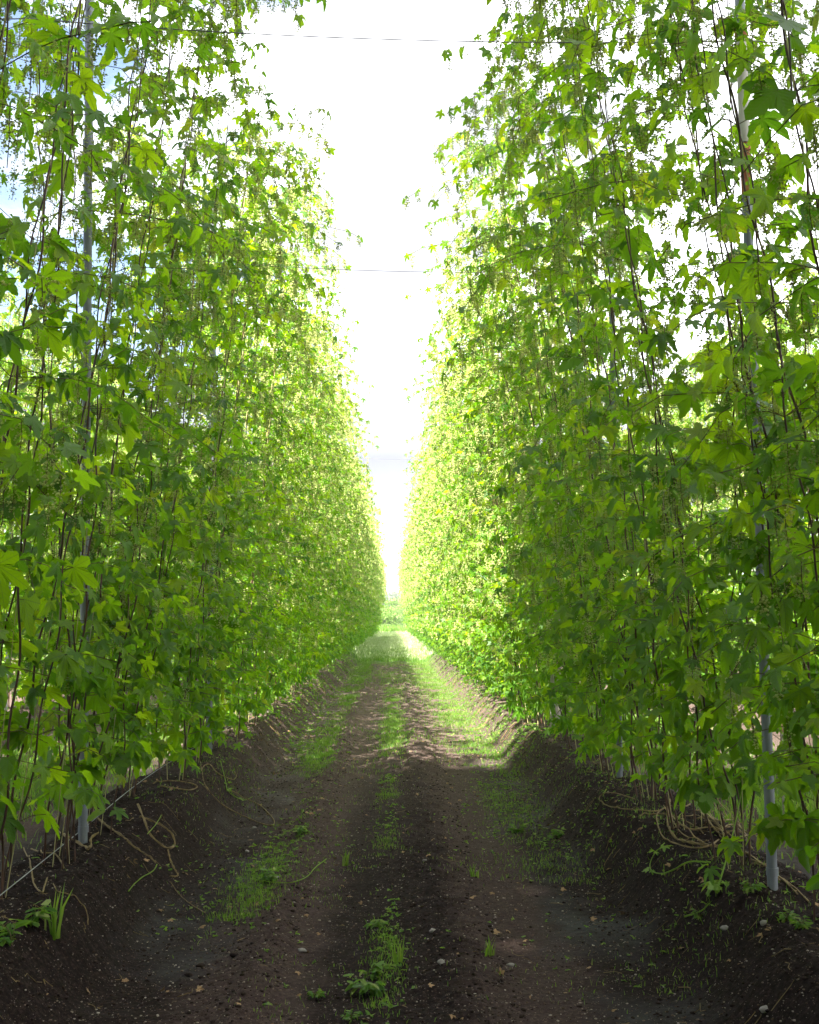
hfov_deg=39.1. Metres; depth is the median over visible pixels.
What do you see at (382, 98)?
sky
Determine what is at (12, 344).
hop plant
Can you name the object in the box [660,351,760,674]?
hop plant
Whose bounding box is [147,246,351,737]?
hop plant
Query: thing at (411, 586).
hop plant
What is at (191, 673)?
hop plant
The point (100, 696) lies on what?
hop plant
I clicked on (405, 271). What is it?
cross wire
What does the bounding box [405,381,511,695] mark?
hop plant
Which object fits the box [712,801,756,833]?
fallen bine
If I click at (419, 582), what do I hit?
hop plant
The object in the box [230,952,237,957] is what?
earth clod
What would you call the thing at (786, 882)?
fallen bine
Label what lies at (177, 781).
fallen bine
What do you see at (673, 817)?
fallen bine
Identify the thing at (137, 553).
hop plant
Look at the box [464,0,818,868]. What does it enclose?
hop plant
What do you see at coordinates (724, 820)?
fallen bine
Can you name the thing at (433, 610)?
hop plant
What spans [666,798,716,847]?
fallen bine
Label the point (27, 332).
hop plant
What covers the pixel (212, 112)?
trellis wire
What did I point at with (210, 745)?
steel post
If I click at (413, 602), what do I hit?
hop plant
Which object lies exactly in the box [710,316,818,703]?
hop plant
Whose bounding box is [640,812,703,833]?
fallen bine
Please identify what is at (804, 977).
soil clods
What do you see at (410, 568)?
hop plant
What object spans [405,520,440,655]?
hop plant
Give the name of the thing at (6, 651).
steel post
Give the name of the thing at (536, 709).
hop plant
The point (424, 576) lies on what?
hop plant
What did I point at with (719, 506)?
hop plant
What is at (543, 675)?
hop plant
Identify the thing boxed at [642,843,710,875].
vine shoot
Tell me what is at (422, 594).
hop plant
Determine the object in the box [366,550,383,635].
hop plant
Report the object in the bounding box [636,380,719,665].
hop plant
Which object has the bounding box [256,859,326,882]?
young shoot
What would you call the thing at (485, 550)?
hop plant
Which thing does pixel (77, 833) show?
ground wire
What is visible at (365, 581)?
hop plant
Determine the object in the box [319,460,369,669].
hop plant
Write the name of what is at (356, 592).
hop plant
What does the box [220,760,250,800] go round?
young shoot
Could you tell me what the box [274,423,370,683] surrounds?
hop plant
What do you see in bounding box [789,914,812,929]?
weed
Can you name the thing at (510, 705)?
hop plant
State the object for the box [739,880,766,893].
weed
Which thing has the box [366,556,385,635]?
hop plant
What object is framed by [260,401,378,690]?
hop plant
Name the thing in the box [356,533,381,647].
hop plant
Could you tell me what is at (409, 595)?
hop plant
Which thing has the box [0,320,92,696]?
hop plant
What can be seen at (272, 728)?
fallen bine
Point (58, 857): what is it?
fallen bine
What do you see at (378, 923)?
weed
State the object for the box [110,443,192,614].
hop plant
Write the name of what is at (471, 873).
weed
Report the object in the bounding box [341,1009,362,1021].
weed
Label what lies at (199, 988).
dry leaf litter
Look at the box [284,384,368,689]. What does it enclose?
hop plant
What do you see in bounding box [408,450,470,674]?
hop plant
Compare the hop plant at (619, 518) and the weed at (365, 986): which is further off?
the hop plant at (619, 518)
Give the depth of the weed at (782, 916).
4.91 m
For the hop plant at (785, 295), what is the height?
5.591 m
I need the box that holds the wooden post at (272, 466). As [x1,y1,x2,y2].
[264,337,273,711]
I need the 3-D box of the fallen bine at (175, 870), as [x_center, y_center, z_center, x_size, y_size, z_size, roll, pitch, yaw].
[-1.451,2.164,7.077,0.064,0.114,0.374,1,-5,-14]
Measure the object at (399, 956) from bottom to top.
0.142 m
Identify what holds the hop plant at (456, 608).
on the ground at (642, 888)
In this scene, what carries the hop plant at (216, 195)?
on the ground at (642, 888)
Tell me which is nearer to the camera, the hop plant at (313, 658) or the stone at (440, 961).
the stone at (440, 961)
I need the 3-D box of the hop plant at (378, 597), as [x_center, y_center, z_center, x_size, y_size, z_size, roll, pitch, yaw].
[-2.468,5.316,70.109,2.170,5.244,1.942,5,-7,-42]
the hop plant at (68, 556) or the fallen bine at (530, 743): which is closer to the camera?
the fallen bine at (530, 743)
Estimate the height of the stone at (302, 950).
0.025 m
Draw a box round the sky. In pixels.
[0,0,818,619]
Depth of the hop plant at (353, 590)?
31.30 m
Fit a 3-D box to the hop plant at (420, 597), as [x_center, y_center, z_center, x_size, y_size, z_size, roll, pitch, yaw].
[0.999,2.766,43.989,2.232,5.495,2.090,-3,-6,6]
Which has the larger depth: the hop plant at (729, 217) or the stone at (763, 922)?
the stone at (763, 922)
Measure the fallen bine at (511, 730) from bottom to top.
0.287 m
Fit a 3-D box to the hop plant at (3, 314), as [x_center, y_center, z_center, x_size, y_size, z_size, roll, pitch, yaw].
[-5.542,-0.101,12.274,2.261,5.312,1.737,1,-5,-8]
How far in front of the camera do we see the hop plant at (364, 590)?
45.11 m
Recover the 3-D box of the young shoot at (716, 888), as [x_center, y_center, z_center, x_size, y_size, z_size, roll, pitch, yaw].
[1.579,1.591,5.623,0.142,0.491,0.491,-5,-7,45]
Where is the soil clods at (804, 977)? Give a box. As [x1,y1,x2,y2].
[0,713,818,1023]
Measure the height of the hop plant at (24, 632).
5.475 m
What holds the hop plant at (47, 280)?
on the ground at (642, 888)
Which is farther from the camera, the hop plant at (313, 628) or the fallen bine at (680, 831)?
the hop plant at (313, 628)
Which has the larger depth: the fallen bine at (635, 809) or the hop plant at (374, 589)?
the hop plant at (374, 589)
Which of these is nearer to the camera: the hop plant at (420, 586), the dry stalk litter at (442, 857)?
the dry stalk litter at (442, 857)
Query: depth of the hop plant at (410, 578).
55.09 m
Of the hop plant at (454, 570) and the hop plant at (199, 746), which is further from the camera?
the hop plant at (454, 570)
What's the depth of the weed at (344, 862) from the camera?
7.50 m
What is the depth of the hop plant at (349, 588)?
28.30 m
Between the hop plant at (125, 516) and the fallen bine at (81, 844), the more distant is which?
the hop plant at (125, 516)
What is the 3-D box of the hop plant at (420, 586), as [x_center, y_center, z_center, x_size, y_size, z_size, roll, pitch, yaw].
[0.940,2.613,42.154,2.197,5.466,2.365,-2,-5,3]
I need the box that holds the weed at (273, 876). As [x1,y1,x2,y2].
[260,867,278,881]
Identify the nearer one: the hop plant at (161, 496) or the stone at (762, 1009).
the stone at (762, 1009)
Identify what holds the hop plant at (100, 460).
on the ground at (642, 888)
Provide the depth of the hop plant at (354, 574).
37.12 m
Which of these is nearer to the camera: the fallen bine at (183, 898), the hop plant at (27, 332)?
the fallen bine at (183, 898)
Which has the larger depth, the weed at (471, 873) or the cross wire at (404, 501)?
the cross wire at (404, 501)
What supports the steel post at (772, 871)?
on the ground at (642, 888)
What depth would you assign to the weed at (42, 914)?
4.91 m
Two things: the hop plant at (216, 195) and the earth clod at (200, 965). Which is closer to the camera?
the earth clod at (200, 965)
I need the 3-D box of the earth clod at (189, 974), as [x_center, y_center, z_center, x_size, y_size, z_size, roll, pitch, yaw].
[-0.997,2.086,5.187,0.042,0.023,0.026,0,-5,-1]
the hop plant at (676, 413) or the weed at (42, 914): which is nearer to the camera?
the weed at (42, 914)
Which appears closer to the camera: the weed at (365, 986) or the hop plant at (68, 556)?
the weed at (365, 986)
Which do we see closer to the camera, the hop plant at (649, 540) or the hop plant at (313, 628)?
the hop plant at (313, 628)
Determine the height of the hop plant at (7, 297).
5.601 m
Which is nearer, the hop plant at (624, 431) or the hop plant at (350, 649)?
the hop plant at (624, 431)
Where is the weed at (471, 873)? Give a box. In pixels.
[468,865,478,877]
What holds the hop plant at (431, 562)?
on the ground at (642, 888)
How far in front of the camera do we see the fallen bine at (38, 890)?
5.53 m
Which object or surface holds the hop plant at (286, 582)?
on the ground at (642, 888)
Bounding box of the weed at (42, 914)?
[23,899,56,926]
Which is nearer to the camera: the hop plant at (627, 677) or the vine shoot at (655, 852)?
the vine shoot at (655, 852)
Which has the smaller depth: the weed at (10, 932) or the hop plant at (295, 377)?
the weed at (10, 932)
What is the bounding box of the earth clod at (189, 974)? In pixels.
[184,972,192,976]
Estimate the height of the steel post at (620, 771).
5.313 m
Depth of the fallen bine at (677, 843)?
6.48 m
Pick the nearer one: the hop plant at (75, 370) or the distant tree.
the hop plant at (75, 370)
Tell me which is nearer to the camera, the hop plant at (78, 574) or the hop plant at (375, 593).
the hop plant at (78, 574)
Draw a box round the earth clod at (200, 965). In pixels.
[196,963,204,966]
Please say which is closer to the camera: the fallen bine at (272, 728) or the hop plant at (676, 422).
the fallen bine at (272, 728)
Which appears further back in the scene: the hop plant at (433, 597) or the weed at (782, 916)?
the hop plant at (433, 597)
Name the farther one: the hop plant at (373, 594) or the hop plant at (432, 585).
the hop plant at (373, 594)
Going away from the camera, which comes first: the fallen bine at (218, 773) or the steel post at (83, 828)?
the steel post at (83, 828)
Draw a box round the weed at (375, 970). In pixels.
[358,961,383,980]
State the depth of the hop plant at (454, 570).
23.19 m
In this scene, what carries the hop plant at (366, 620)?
on the ground at (642, 888)
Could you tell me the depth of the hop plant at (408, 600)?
67.80 m
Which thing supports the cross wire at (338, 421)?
attached to the steel post
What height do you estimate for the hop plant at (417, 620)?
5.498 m
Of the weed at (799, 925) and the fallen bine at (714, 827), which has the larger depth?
the fallen bine at (714, 827)
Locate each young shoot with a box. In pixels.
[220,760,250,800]
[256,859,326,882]
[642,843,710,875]
[684,901,713,916]
[701,781,743,896]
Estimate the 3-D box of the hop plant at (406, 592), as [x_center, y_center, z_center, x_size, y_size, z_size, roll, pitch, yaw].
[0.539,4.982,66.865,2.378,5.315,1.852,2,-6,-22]
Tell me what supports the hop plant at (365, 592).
on the ground at (642, 888)
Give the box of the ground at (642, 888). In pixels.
[0,620,818,1023]
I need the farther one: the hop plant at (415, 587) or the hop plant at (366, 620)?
the hop plant at (415, 587)
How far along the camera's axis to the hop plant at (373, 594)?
60.29 m
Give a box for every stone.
[298,948,306,951]
[437,959,444,965]
[720,925,727,930]
[759,1005,767,1012]
[760,920,766,925]
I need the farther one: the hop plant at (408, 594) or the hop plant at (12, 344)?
the hop plant at (408, 594)
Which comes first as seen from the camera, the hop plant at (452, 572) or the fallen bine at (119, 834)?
the fallen bine at (119, 834)
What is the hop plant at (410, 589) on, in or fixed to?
on the ground at (642, 888)
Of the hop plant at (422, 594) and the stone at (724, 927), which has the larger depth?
the hop plant at (422, 594)
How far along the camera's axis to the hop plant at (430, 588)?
33.88 m
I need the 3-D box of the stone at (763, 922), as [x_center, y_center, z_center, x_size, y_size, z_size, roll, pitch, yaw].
[1.515,1.758,4.928,0.047,0.025,0.034,5,-7,-42]
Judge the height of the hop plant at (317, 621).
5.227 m
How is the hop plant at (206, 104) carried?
on the ground at (642, 888)
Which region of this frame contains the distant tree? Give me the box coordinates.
[386,589,400,607]
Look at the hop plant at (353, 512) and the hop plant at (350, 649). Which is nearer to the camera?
the hop plant at (353, 512)
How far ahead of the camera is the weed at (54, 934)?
4.97 m
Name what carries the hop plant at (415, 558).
on the ground at (642, 888)
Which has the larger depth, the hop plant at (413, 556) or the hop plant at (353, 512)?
the hop plant at (413, 556)
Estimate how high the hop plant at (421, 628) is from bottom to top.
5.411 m
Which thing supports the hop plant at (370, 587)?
on the ground at (642, 888)
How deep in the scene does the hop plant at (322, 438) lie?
16.28 m
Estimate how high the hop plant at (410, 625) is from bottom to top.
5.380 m
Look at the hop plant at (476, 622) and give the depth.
16.04 m
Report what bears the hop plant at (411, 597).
on the ground at (642, 888)
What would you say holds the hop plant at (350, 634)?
on the ground at (642, 888)
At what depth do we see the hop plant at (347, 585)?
27.10 m
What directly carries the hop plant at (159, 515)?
on the ground at (642, 888)
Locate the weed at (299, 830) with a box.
[292,826,309,835]
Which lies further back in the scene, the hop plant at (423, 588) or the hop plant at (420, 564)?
the hop plant at (423, 588)
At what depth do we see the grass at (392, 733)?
11.57 m
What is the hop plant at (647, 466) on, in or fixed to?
on the ground at (642, 888)
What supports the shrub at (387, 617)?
on the ground at (642, 888)
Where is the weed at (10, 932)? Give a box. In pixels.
[0,919,30,946]
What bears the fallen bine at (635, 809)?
on the ground at (642, 888)
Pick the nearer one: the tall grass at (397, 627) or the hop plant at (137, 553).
the hop plant at (137, 553)
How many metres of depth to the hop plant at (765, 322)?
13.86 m
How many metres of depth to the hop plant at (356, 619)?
29.29 m
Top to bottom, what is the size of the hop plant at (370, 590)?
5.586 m
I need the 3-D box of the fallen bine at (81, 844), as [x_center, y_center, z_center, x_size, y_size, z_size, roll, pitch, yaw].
[-2.344,2.173,7.966,0.210,0.357,3.486,2,-6,-19]
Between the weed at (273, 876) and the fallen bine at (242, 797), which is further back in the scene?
the fallen bine at (242, 797)
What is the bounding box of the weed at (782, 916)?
[777,909,795,922]
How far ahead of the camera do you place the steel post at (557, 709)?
12.60 m
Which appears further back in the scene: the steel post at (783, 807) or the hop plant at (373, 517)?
the hop plant at (373, 517)
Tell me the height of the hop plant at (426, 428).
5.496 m
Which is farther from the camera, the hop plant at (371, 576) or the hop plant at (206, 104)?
the hop plant at (371, 576)
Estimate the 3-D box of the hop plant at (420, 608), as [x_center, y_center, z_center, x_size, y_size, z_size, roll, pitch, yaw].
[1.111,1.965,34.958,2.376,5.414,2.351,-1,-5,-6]
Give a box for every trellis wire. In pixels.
[183,25,252,221]
[627,0,730,191]
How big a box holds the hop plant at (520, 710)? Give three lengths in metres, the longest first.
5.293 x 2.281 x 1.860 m
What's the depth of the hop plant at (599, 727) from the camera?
9.04 m
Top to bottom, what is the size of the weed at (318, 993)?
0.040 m
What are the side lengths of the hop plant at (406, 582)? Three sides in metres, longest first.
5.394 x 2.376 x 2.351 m
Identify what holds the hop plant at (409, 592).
on the ground at (642, 888)
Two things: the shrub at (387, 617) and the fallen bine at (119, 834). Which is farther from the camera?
the shrub at (387, 617)
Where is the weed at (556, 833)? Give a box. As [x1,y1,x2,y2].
[548,827,565,838]
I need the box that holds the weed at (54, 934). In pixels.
[44,883,72,939]
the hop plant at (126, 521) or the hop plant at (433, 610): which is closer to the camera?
the hop plant at (126, 521)
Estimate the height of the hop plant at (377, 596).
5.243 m
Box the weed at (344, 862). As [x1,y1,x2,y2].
[342,850,351,865]
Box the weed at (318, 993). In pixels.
[307,989,325,997]
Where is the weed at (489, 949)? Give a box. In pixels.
[485,936,495,956]
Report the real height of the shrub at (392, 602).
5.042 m
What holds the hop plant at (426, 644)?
on the ground at (642, 888)
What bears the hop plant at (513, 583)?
on the ground at (642, 888)
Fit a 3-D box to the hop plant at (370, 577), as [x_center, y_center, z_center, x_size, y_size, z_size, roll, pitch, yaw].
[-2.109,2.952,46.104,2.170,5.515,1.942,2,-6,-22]
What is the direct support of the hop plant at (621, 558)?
on the ground at (642, 888)
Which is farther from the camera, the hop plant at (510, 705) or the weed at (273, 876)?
the hop plant at (510, 705)
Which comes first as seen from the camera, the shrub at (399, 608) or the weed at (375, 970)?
the weed at (375, 970)
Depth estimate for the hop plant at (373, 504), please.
36.14 m
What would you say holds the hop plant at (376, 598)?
on the ground at (642, 888)
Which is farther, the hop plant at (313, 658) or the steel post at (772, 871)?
the hop plant at (313, 658)
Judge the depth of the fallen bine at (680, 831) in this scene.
6.58 m
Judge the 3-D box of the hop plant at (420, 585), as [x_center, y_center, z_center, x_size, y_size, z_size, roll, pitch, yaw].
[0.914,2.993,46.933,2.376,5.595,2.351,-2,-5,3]
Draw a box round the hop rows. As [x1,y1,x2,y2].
[0,283,816,669]
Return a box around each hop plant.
[0,0,174,494]
[0,0,237,791]
[0,0,286,868]
[0,0,306,834]
[0,0,326,899]
[0,262,47,535]
[0,302,62,662]
[0,312,17,325]
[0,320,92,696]
[0,346,101,708]
[0,356,113,702]
[2,375,142,697]
[39,395,144,686]
[51,83,342,796]
[55,408,142,667]
[56,121,335,780]
[91,416,169,677]
[93,186,338,762]
[97,400,170,674]
[110,435,195,671]
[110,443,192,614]
[114,436,193,645]
[115,453,208,659]
[126,180,362,750]
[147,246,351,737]
[165,284,359,727]
[167,282,360,722]
[214,335,359,716]
[220,338,373,711]
[241,382,368,697]
[248,343,369,702]
[255,382,365,698]
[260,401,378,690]
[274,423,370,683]
[275,444,372,675]
[278,435,378,681]
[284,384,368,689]
[306,437,368,674]
[313,463,369,672]
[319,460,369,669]
[324,472,370,668]
[328,462,373,668]
[328,472,371,662]
[328,472,373,662]
[332,482,376,657]
[333,493,380,662]
[335,503,375,658]
[336,478,373,659]
[336,495,380,659]
[338,496,380,659]
[344,507,382,653]
[345,504,374,653]
[345,508,378,649]
[348,522,377,646]
[349,517,379,653]
[349,520,382,649]
[352,520,376,625]
[352,524,378,647]
[353,520,381,643]
[353,527,378,646]
[354,523,384,645]
[356,527,382,641]
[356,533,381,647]
[356,534,384,644]
[358,538,384,641]
[359,537,384,640]
[360,536,385,635]
[361,548,379,639]
[362,547,385,643]
[363,542,384,636]
[365,557,381,633]
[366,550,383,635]
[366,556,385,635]
[368,560,385,636]
[368,567,385,635]
[369,558,386,634]
[397,548,418,634]
[397,558,415,635]
[398,533,427,642]
[398,536,427,642]
[398,547,419,637]
[398,550,419,638]
[399,540,424,645]
[399,547,425,642]
[399,555,417,633]
[400,530,429,645]
[400,553,416,633]
[400,555,423,631]
[401,540,425,646]
[401,549,423,639]
[402,131,672,772]
[402,523,431,649]
[402,525,434,649]
[402,527,430,648]
[402,545,424,642]
[403,348,561,691]
[403,461,461,667]
[403,525,435,646]
[403,528,432,648]
[404,200,648,756]
[404,247,608,728]
[404,485,444,652]
[404,493,453,662]
[404,505,443,655]
[404,510,439,654]
[404,533,428,642]
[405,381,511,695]
[405,429,514,682]
[405,477,489,661]
[405,486,445,656]
[405,500,442,658]
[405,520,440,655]
[405,525,434,647]
[406,411,525,686]
[406,491,448,660]
[406,504,437,645]
[407,523,433,650]
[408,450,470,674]
[409,432,480,679]
[409,480,451,666]
[410,471,463,668]
[411,468,459,662]
[413,396,511,693]
[414,463,465,662]
[416,435,472,675]
[417,247,627,739]
[418,305,596,722]
[418,342,562,705]
[420,409,512,683]
[425,314,587,716]
[426,370,563,699]
[428,33,732,801]
[435,98,722,778]
[441,0,766,832]
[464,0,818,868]
[486,0,818,921]
[527,0,818,890]
[587,426,660,626]
[598,398,705,657]
[604,420,679,661]
[609,432,695,656]
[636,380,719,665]
[640,380,741,675]
[641,2,818,735]
[644,391,742,672]
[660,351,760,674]
[683,349,804,670]
[701,310,817,662]
[706,311,818,658]
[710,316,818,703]
[775,268,818,638]
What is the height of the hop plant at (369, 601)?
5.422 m
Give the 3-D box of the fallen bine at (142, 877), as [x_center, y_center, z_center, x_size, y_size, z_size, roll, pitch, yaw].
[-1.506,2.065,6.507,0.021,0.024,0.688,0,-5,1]
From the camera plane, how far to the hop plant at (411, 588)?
51.85 m
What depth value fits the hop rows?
96.06 m
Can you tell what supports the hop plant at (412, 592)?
on the ground at (642, 888)
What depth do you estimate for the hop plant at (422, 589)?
39.91 m
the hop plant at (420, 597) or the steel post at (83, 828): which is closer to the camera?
the steel post at (83, 828)
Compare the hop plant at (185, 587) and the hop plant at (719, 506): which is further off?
the hop plant at (185, 587)
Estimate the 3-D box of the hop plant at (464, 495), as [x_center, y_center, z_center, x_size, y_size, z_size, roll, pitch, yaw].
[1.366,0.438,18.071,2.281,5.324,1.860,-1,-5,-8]
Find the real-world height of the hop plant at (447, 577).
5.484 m
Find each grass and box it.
[0,653,818,1023]
[352,630,434,660]
[356,624,429,661]
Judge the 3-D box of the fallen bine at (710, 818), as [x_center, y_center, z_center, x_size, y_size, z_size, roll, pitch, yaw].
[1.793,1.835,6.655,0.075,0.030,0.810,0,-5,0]
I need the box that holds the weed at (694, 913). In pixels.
[691,908,705,919]
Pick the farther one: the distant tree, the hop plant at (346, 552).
the distant tree
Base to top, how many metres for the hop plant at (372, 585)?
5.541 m
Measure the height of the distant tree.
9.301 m
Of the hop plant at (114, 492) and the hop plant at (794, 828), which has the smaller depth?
the hop plant at (794, 828)
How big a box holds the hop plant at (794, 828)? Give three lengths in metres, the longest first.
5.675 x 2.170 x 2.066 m
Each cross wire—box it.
[0,18,806,45]
[22,358,740,375]
[57,414,685,429]
[93,258,805,281]
[127,452,449,459]
[263,498,432,501]
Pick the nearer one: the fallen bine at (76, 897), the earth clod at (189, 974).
the earth clod at (189, 974)
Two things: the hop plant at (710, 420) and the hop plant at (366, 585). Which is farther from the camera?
the hop plant at (366, 585)
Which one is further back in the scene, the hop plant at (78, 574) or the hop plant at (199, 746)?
the hop plant at (199, 746)
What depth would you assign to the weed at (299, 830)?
8.32 m
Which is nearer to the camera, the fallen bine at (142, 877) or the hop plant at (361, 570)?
the fallen bine at (142, 877)
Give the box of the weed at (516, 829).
[508,823,528,832]
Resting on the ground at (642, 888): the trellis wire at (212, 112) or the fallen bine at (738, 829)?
the fallen bine at (738, 829)
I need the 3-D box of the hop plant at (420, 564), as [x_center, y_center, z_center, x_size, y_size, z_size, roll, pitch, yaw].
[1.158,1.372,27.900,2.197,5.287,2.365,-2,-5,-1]
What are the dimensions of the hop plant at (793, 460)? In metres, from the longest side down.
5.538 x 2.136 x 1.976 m
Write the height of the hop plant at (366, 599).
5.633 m
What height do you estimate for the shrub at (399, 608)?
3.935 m
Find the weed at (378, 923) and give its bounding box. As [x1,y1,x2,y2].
[363,919,387,929]
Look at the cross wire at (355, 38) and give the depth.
5.65 m
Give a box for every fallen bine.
[23,847,47,892]
[30,848,63,868]
[53,883,88,923]
[55,810,98,849]
[91,808,156,862]
[128,864,156,891]
[137,803,175,848]
[153,780,197,789]
[167,849,178,877]
[170,881,204,912]
[200,761,274,825]
[201,764,236,779]
[251,718,282,739]
[500,719,530,742]
[520,730,542,753]
[599,792,717,819]
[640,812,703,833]
[656,809,719,848]
[663,805,703,842]
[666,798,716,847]
[672,816,728,837]
[672,824,708,841]
[697,816,724,835]
[702,813,732,830]
[706,813,746,834]
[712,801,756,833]
[714,822,752,849]
[760,866,797,894]
[778,876,808,901]
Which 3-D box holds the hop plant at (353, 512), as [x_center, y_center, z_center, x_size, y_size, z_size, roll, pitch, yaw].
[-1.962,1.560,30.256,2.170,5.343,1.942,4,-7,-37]
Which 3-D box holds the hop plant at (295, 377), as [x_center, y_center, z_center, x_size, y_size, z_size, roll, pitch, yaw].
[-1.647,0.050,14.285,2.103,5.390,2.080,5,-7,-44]
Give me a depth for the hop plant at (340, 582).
25.38 m
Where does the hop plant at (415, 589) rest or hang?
on the ground at (642, 888)
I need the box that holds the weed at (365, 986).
[343,973,386,997]
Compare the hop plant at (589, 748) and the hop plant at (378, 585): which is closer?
the hop plant at (589, 748)
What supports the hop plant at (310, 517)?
on the ground at (642, 888)
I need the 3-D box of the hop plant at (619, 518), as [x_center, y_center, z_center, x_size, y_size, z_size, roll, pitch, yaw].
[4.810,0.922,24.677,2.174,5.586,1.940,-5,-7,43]
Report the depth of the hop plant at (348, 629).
33.15 m
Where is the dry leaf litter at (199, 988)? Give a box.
[3,716,818,1020]
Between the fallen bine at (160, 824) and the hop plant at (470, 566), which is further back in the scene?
the hop plant at (470, 566)
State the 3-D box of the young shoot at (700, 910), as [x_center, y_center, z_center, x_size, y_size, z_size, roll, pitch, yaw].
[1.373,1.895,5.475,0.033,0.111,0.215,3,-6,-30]
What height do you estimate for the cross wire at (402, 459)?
0.228 m
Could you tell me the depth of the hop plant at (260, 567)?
11.20 m
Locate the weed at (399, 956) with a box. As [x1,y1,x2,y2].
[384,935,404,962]
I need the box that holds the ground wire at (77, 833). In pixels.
[0,714,248,895]
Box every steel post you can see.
[4,386,17,710]
[78,0,93,843]
[206,208,216,750]
[547,262,561,727]
[606,135,622,777]
[734,0,778,890]
[777,724,784,813]
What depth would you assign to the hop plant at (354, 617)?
34.18 m
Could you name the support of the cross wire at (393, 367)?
attached to the steel post at (557, 709)
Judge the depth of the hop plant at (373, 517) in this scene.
40.14 m
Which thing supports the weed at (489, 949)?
on the ground at (642, 888)
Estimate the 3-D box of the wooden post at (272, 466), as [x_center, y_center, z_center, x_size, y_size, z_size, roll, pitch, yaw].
[-1.980,0.214,16.227,0.135,5.478,0.164,2,-6,-16]
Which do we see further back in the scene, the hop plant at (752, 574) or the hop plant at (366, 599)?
the hop plant at (366, 599)
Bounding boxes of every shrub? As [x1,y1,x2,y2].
[380,605,402,626]
[382,596,405,623]
[385,605,406,625]
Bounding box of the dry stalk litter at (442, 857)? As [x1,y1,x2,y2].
[0,671,818,1023]
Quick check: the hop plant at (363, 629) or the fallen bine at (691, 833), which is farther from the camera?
the hop plant at (363, 629)
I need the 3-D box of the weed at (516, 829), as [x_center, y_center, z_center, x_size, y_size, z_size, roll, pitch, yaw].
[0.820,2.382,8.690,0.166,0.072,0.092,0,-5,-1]
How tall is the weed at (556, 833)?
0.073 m
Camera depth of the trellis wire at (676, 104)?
8.00 m
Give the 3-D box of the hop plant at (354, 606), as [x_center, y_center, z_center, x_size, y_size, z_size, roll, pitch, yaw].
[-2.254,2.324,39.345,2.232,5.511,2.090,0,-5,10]
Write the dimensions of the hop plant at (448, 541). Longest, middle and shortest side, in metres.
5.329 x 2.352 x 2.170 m
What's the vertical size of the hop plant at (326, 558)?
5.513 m
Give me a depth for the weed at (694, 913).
5.45 m
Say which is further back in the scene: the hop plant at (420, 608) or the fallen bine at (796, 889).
the hop plant at (420, 608)

